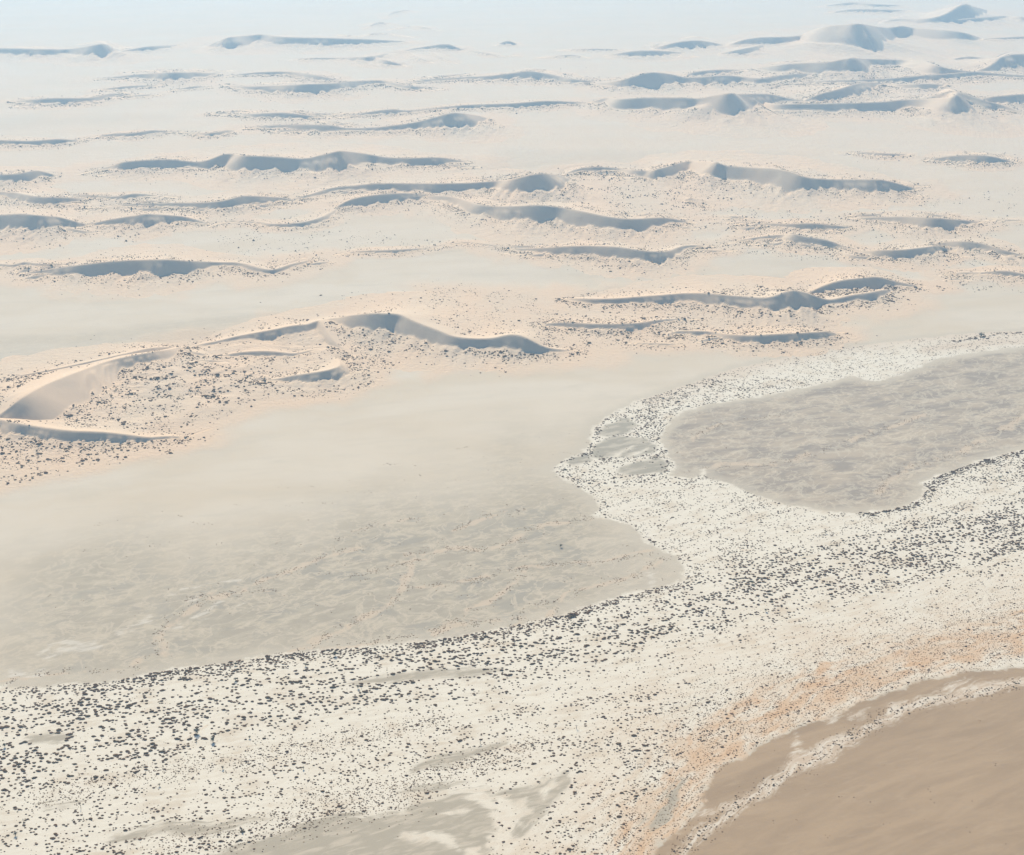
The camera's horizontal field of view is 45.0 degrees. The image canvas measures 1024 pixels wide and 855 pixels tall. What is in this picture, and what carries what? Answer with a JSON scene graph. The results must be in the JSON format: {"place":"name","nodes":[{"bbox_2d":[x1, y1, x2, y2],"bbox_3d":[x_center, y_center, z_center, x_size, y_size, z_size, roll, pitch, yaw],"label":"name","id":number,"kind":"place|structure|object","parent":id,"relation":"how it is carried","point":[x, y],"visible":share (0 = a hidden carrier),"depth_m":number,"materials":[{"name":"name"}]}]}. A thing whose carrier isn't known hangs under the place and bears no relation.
{"place":"outdoors","nodes":[
{"label":"outdoors","id":0,"kind":"place"},
{"bbox_2d":[0,166,65,188],"bbox_3d":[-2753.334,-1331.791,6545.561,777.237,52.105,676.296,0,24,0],"label":"sand dune","id":1,"kind":"structure","parent":0,"point":[28,176],"depth_m":6515.64,"materials":[{"name":"beige sand"}]},
{"bbox_2d":[0,258,76,271],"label":"sand dune","id":2,"kind":"structure","parent":0,"point":[10,266],"depth_m":5133.47,"materials":[{"name":"beige sand"}]},
{"bbox_2d":[0,135,89,150],"bbox_3d":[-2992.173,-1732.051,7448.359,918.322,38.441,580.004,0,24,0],"label":"sand dune","id":3,"kind":"structure","parent":0,"point":[17,141],"depth_m":7358.59,"materials":[{"name":"beige sand"}]},
{"bbox_2d":[0,41,163,66],"bbox_3d":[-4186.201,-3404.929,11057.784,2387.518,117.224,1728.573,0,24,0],"label":"sand dune","id":4,"kind":"structure","parent":0,"point":[107,53],"depth_m":10778.10,"materials":[{"name":"beige sand"}]},
{"bbox_2d":[9,92,161,109],"bbox_3d":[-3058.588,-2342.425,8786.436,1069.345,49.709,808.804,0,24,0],"label":"sand dune","id":5,"kind":"structure","parent":0,"point":[83,100],"depth_m":8666.58,"materials":[{"name":"beige sand"}]},
{"bbox_2d":[0,187,183,208],"bbox_3d":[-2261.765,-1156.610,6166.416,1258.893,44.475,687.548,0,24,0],"label":"sand dune","id":6,"kind":"structure","parent":0,"point":[20,197],"depth_m":6151.09,"materials":[{"name":"beige sand"}]},
{"bbox_2d":[0,203,213,255],"bbox_3d":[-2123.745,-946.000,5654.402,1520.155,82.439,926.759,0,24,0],"label":"sand dune","id":7,"kind":"structure","parent":0,"point":[18,220],"depth_m":5630.02,"materials":[{"name":"beige sand"}]},
{"bbox_2d":[0,412,215,464],"bbox_3d":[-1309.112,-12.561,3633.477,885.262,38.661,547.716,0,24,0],"label":"sand dune","id":8,"kind":"structure","parent":0,"point":[115,433],"depth_m":3551.06,"materials":[{"name":"beige sand"}]},
{"bbox_2d":[0,342,218,419],"bbox_3d":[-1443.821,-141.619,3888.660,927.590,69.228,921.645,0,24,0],"label":"sand dune","id":9,"kind":"structure","parent":0,"point":[58,393],"depth_m":3919.77,"materials":[{"name":"beige sand"}]},
{"bbox_2d":[89,85,216,91],"bbox_3d":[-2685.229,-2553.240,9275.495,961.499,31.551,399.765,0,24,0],"label":"sand dune","id":10,"kind":"structure","parent":0,"point":[126,88],"depth_m":9227.78,"materials":[{"name":"beige sand"}]},
{"bbox_2d":[121,43,186,54],"bbox_3d":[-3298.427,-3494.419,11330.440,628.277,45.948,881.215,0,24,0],"label":"sand dune","id":11,"kind":"structure","parent":0,"point":[159,49],"depth_m":11162.71,"materials":[{"name":"beige sand"}]},
{"bbox_2d":[91,69,235,88],"bbox_3d":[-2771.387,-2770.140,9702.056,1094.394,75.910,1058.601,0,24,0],"label":"sand dune","id":12,"kind":"structure","parent":0,"point":[168,77],"depth_m":9605.38,"materials":[{"name":"beige sand"}]},
{"bbox_2d":[88,129,238,141],"bbox_3d":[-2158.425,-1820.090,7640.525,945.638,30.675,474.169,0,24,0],"label":"sand dune","id":13,"kind":"structure","parent":0,"point":[150,134],"depth_m":7604.08,"materials":[{"name":"beige sand"}]},
{"bbox_2d":[12,243,334,297],"bbox_3d":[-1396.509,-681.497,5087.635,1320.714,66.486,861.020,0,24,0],"label":"sand dune","id":14,"kind":"structure","parent":0,"point":[161,266],"depth_m":5005.99,"materials":[{"name":"beige sand"}]},
{"bbox_2d":[82,190,306,221],"bbox_3d":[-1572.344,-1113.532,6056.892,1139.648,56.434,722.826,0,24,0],"label":"sand dune","id":15,"kind":"structure","parent":0,"point":[238,202],"depth_m":6005.09,"materials":[{"name":"beige sand"}]},
{"bbox_2d":[185,342,330,376],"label":"sand dune","id":16,"kind":"structure","parent":0,"point":[276,354],"depth_m":4163.97,"materials":[{"name":"beige sand"}]},
{"bbox_2d":[205,110,346,123],"bbox_3d":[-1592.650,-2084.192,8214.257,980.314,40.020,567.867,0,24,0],"label":"sand dune","id":17,"kind":"structure","parent":0,"point":[275,117],"depth_m":8154.94,"materials":[{"name":"beige sand"}]},
{"bbox_2d":[75,142,479,192],"bbox_3d":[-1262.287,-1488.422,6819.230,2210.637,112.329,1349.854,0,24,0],"label":"sand dune","id":18,"kind":"structure","parent":0,"point":[340,161],"depth_m":6716.58,"materials":[{"name":"beige sand"}]},
{"bbox_2d":[223,71,350,83],"bbox_3d":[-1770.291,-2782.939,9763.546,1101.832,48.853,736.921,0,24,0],"label":"sand dune","id":19,"kind":"structure","parent":0,"point":[305,76],"depth_m":9774.96,"materials":[{"name":"beige sand"}]},
{"bbox_2d":[178,34,413,55],"bbox_3d":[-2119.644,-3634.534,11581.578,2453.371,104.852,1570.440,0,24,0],"label":"sand dune","id":20,"kind":"structure","parent":0,"point":[213,45],"depth_m":11405.78,"materials":[{"name":"beige sand"}]},
{"bbox_2d":[233,351,381,398],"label":"sand dune","id":21,"kind":"structure","parent":0,"point":[336,372],"depth_m":3966.41,"materials":[{"name":"beige sand"}]},
{"bbox_2d":[205,193,429,232],"bbox_3d":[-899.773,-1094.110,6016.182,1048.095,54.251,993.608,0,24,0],"label":"sand dune","id":22,"kind":"structure","parent":0,"point":[327,203],"depth_m":5945.25,"materials":[{"name":"beige sand"}]},
{"bbox_2d":[220,78,446,103],"bbox_3d":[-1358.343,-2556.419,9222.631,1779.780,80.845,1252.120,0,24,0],"label":"sand dune","id":23,"kind":"structure","parent":0,"point":[301,92],"depth_m":9069.08,"materials":[{"name":"beige sand"}]},
{"bbox_2d":[288,52,416,68],"bbox_3d":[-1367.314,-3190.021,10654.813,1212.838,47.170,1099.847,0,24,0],"label":"sand dune","id":24,"kind":"structure","parent":0,"point":[384,60],"depth_m":10568.12,"materials":[{"name":"beige sand"}]},
{"bbox_2d":[238,113,524,143],"bbox_3d":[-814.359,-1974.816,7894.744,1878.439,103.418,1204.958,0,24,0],"label":"sand dune","id":25,"kind":"structure","parent":0,"point":[462,125],"depth_m":7727.79,"materials":[{"name":"beige sand"}]},
{"bbox_2d":[189,292,588,372],"bbox_3d":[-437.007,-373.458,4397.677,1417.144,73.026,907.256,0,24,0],"label":"sand dune","id":26,"kind":"structure","parent":0,"point":[413,321],"depth_m":4336.22,"materials":[{"name":"beige sand"}]},
{"bbox_2d":[356,10,444,37],"bbox_3d":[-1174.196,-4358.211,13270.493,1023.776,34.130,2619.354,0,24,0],"label":"sand dune","id":27,"kind":"structure","parent":0,"point":[386,15],"depth_m":12930.96,"materials":[{"name":"beige sand"}]},
{"bbox_2d":[332,240,506,257],"bbox_3d":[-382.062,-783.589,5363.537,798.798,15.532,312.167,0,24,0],"label":"sand dune","id":28,"kind":"structure","parent":0,"point":[388,251],"depth_m":5345.47,"materials":[{"name":"beige sand"}]},
{"bbox_2d":[389,44,474,63],"bbox_3d":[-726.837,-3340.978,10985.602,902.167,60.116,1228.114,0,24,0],"label":"sand dune","id":29,"kind":"structure","parent":0,"point":[435,53],"depth_m":11074.22,"materials":[{"name":"beige sand"}]},
{"bbox_2d":[293,168,625,203],"bbox_3d":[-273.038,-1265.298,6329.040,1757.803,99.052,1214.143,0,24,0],"label":"sand dune","id":30,"kind":"structure","parent":0,"point":[525,187],"depth_m":6279.52,"materials":[{"name":"beige sand"}]},
{"bbox_2d":[333,99,589,118],"bbox_3d":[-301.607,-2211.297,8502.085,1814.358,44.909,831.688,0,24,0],"label":"sand dune","id":31,"kind":"structure","parent":0,"point":[521,105],"depth_m":8475.47,"materials":[{"name":"beige sand"}]},
{"bbox_2d":[460,50,519,57],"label":"sand dune","id":32,"kind":"structure","parent":0,"point":[484,54],"depth_m":10945.19,"materials":[{"name":"beige sand"}]},
{"bbox_2d":[487,41,521,46],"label":"sand dune","id":33,"kind":"structure","parent":0,"point":[507,44],"depth_m":11546.13,"materials":[{"name":"beige sand"}]},
{"bbox_2d":[0,0,1023,854],"bbox_3d":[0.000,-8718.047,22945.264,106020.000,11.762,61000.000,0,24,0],"label":"ground","id":34,"kind":"structure","parent":0,"point":[72,534],"depth_m":3091.17,"materials":[{"name":"beige sand"}]},
{"bbox_2d":[0,263,979,484],"bbox_3d":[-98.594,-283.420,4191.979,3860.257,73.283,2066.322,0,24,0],"label":"dune shrubs","id":35,"kind":"object","parent":34,"relation":"on","point":[239,381],"visible":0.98,"depth_m":4181.85,"materials":[{"name":"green plant"}]},
{"bbox_2d":[0,619,1023,854],"bbox_3d":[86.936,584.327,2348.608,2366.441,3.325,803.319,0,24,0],"label":"riverbed shrubs","id":36,"kind":"object","parent":34,"relation":"on","point":[475,636],"visible":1,"depth_m":2419.33,"materials":[{"name":"grey plant"}]},
{"bbox_2d":[0,54,1023,292],"bbox_3d":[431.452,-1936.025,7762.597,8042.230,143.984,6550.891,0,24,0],"label":"dune shrubs","id":37,"kind":"object","parent":34,"relation":"on","point":[407,165],"visible":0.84,"depth_m":6257.73,"materials":[{"name":"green plant"}]},
{"bbox_2d":[1,337,1023,854],"bbox_3d":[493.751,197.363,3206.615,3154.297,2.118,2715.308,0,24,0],"label":"dry grass tufts","id":38,"kind":"object","parent":34,"relation":"on","point":[753,695],"visible":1,"depth_m":2476.20,"materials":[{"name":"beige plant"}]},
{"bbox_2d":[1,337,1023,854],"bbox_3d":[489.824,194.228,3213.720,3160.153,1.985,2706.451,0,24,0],"label":"dark tufts","id":39,"kind":"object","parent":34,"relation":"on","point":[709,677],"visible":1,"depth_m":2485.68,"materials":[{"name":"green plant"}]},
{"bbox_2d":[6,413,1021,854],"bbox_3d":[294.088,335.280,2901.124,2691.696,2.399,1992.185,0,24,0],"label":"pan grass tufts","id":40,"kind":"object","parent":34,"relation":"on","point":[134,775],"visible":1,"depth_m":2289.99,"materials":[{"name":"beige plant"}]},
{"bbox_2d":[546,332,1023,618],"bbox_3d":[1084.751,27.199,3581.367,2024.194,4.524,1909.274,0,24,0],"label":"riverbed shrubs","id":41,"kind":"object","parent":34,"relation":"on","point":[987,461],"visible":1,"depth_m":3038.20,"materials":[{"name":"grey plant"}]},
{"bbox_2d":[671,680,1019,852],"bbox_3d":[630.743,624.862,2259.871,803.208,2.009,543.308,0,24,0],"label":"stream shrubs","id":42,"kind":"object","parent":34,"relation":"on","point":[829,757],"visible":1,"depth_m":2329.92,"materials":[{"name":"beige plant"}]},
{"bbox_2d":[408,68,615,87],"bbox_3d":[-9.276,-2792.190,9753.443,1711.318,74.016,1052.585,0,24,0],"label":"sand dune","id":43,"kind":"structure","parent":0,"point":[528,74],"depth_m":9600.11,"materials":[{"name":"beige sand"}]},
{"bbox_2d":[420,195,703,245],"bbox_3d":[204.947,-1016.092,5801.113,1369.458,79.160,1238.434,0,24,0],"label":"sand dune","id":44,"kind":"structure","parent":0,"point":[576,218],"depth_m":5684.83,"materials":[{"name":"beige sand"}]},
{"bbox_2d":[536,48,632,58],"bbox_3d":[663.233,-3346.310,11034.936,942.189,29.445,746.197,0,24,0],"label":"sand dune","id":45,"kind":"structure","parent":0,"point":[596,50],"depth_m":11147.55,"materials":[{"name":"beige sand"}]},
{"bbox_2d":[535,313,699,341],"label":"sand dune","id":46,"kind":"structure","parent":0,"point":[637,329],"depth_m":4425.37,"materials":[{"name":"beige sand"}]},
{"bbox_2d":[500,239,737,280],"bbox_3d":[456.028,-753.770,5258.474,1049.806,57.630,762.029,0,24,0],"label":"sand dune","id":47,"kind":"structure","parent":0,"point":[627,253],"depth_m":5197.16,"materials":[{"name":"beige sand"}]},
{"bbox_2d":[601,50,697,61],"bbox_3d":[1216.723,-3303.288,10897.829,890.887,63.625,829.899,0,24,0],"label":"sand dune","id":48,"kind":"structure","parent":0,"point":[647,56],"depth_m":10787.30,"materials":[{"name":"beige sand"}]},
{"bbox_2d":[622,340,686,348],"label":"sand dune","id":49,"kind":"structure","parent":0,"point":[656,344],"depth_m":4272.43,"materials":[{"name":"beige sand"}]},
{"bbox_2d":[644,36,726,54],"bbox_3d":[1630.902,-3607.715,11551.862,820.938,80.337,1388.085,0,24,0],"label":"sand dune","id":50,"kind":"structure","parent":0,"point":[696,47],"depth_m":11280.14,"materials":[{"name":"beige sand"}]},
{"bbox_2d":[587,71,810,96],"bbox_3d":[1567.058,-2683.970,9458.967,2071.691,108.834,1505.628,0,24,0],"label":"sand dune","id":51,"kind":"structure","parent":0,"point":[653,81],"depth_m":9313.98,"materials":[{"name":"beige sand"}]},
{"bbox_2d":[575,90,828,137],"bbox_3d":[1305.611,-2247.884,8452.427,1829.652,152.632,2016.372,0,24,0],"label":"sand dune","id":52,"kind":"structure","parent":0,"point":[734,107],"depth_m":8161.98,"materials":[{"name":"beige sand"}]},
{"bbox_2d":[676,69,747,76],"bbox_3d":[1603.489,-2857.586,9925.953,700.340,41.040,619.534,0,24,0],"label":"sand dune","id":53,"kind":"structure","parent":0,"point":[703,72],"depth_m":9913.75,"materials":[{"name":"beige sand"}]},
{"bbox_2d":[676,196,749,220],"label":"sand dune","id":54,"kind":"structure","parent":0,"point":[709,202],"depth_m":6082.87,"materials":[{"name":"beige sand"}]},
{"bbox_2d":[559,274,908,330],"bbox_3d":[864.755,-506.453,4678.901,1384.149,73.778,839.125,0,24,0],"label":"sand dune","id":55,"kind":"structure","parent":0,"point":[802,303],"depth_m":4658.97,"materials":[{"name":"beige sand"}]},
{"bbox_2d":[715,44,770,58],"bbox_3d":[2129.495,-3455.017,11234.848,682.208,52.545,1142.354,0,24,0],"label":"sand dune","id":56,"kind":"structure","parent":0,"point":[745,52],"depth_m":10962.06,"materials":[{"name":"beige sand"}]},
{"bbox_2d":[557,150,932,213],"bbox_3d":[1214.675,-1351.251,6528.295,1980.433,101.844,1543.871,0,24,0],"label":"sand dune","id":57,"kind":"structure","parent":0,"point":[789,184],"depth_m":6402.31,"materials":[{"name":"beige sand"}]},
{"bbox_2d":[659,324,847,357],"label":"sand dune","id":58,"kind":"structure","parent":0,"point":[787,337],"depth_m":4293.81,"materials":[{"name":"beige sand"}]},
{"bbox_2d":[721,218,857,234],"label":"sand dune","id":59,"kind":"structure","parent":0,"point":[791,225],"depth_m":5645.86,"materials":[{"name":"beige sand"}]},
{"bbox_2d":[717,230,967,271],"bbox_3d":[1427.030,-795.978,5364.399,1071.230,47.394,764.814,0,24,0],"label":"sand dune","id":60,"kind":"structure","parent":0,"point":[912,253],"depth_m":5324.10,"materials":[{"name":"beige sand"}]},
{"bbox_2d":[783,267,927,293],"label":"sand dune","id":61,"kind":"structure","parent":0,"point":[811,275],"depth_m":4897.74,"materials":[{"name":"beige sand"}]},
{"bbox_2d":[760,81,951,102],"bbox_3d":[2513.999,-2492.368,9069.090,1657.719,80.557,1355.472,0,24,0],"label":"sand dune","id":62,"kind":"structure","parent":0,"point":[843,92],"depth_m":9037.18,"materials":[{"name":"beige sand"}]},
{"bbox_2d":[710,24,1003,68],"bbox_3d":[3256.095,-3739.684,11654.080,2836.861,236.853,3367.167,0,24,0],"label":"sand dune","id":63,"kind":"structure","parent":0,"point":[826,42],"depth_m":11316.63,"materials":[{"name":"beige sand"}]},
{"bbox_2d":[750,57,974,86],"bbox_3d":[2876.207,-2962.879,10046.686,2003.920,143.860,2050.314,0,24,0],"label":"sand dune","id":64,"kind":"structure","parent":0,"point":[846,68],"depth_m":9859.81,"materials":[{"name":"beige sand"}]},
{"bbox_2d":[816,2,909,15],"bbox_3d":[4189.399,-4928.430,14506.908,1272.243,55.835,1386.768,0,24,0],"label":"sand dune","id":65,"kind":"structure","parent":0,"point":[862,8],"depth_m":14419.23,"materials":[{"name":"beige sand"}]},
{"bbox_2d":[844,151,910,160],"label":"sand dune","id":66,"kind":"structure","parent":0,"point":[887,156],"depth_m":7074.33,"materials":[{"name":"beige sand"}]},
{"bbox_2d":[764,88,1023,137],"bbox_3d":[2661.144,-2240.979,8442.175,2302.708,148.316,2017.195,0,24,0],"label":"sand dune","id":67,"kind":"structure","parent":0,"point":[957,110],"depth_m":8224.24,"materials":[{"name":"beige sand"}]},
{"bbox_2d":[787,69,1023,85],"bbox_3d":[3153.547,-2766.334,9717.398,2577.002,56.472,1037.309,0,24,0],"label":"sand dune","id":68,"kind":"structure","parent":0,"point":[951,77],"depth_m":9581.15,"materials":[{"name":"beige sand"}]},
{"bbox_2d":[844,209,1023,241],"bbox_3d":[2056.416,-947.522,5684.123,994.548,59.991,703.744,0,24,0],"label":"sand dune","id":69,"kind":"structure","parent":0,"point":[931,224],"depth_m":5661.90,"materials":[{"name":"beige sand"}]},
{"bbox_2d":[874,2,1023,30],"bbox_3d":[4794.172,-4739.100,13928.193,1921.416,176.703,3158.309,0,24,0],"label":"sand dune","id":70,"kind":"structure","parent":0,"point":[945,17],"depth_m":13175.27,"materials":[{"name":"beige sand"}]},
{"bbox_2d":[950,56,980,59],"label":"sand dune","id":71,"kind":"structure","parent":0,"point":[962,58],"depth_m":10653.30,"materials":[{"name":"beige sand"}]},
{"bbox_2d":[920,151,1023,172],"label":"sand dune","id":72,"kind":"structure","parent":0,"point":[958,159],"depth_m":6904.54,"materials":[{"name":"beige sand"}]},
{"bbox_2d":[926,236,1023,263],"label":"sand dune","id":73,"kind":"structure","parent":0,"point":[959,246],"depth_m":5323.22,"materials":[{"name":"beige sand"}]},
{"bbox_2d":[934,265,1023,283],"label":"sand dune","id":74,"kind":"structure","parent":0,"point":[1003,271],"depth_m":5003.98,"materials":[{"name":"beige sand"}]},
{"bbox_2d":[937,51,1023,82],"bbox_3d":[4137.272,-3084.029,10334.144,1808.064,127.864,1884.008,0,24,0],"label":"sand dune","id":75,"kind":"structure","parent":0,"point":[1013,60],"depth_m":10128.06,"materials":[{"name":"beige sand"}]},
{"bbox_2d":[955,16,1023,24],"bbox_3d":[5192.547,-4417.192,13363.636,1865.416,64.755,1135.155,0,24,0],"label":"sand dune","id":76,"kind":"structure","parent":0,"point":[981,19],"depth_m":13276.36,"materials":[{"name":"beige sand"}]},
{"bbox_2d":[980,36,1023,41],"bbox_3d":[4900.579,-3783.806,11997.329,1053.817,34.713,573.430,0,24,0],"label":"sand dune","id":77,"kind":"structure","parent":0,"point":[1009,39],"depth_m":11883.37,"materials":[{"name":"beige sand"}]},
{"bbox_2d":[981,89,1023,108],"bbox_3d":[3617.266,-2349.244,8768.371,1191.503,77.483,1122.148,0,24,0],"label":"sand dune","id":78,"kind":"structure","parent":0,"point":[1014,98],"depth_m":8597.11,"materials":[{"name":"beige sand"}]}
]}

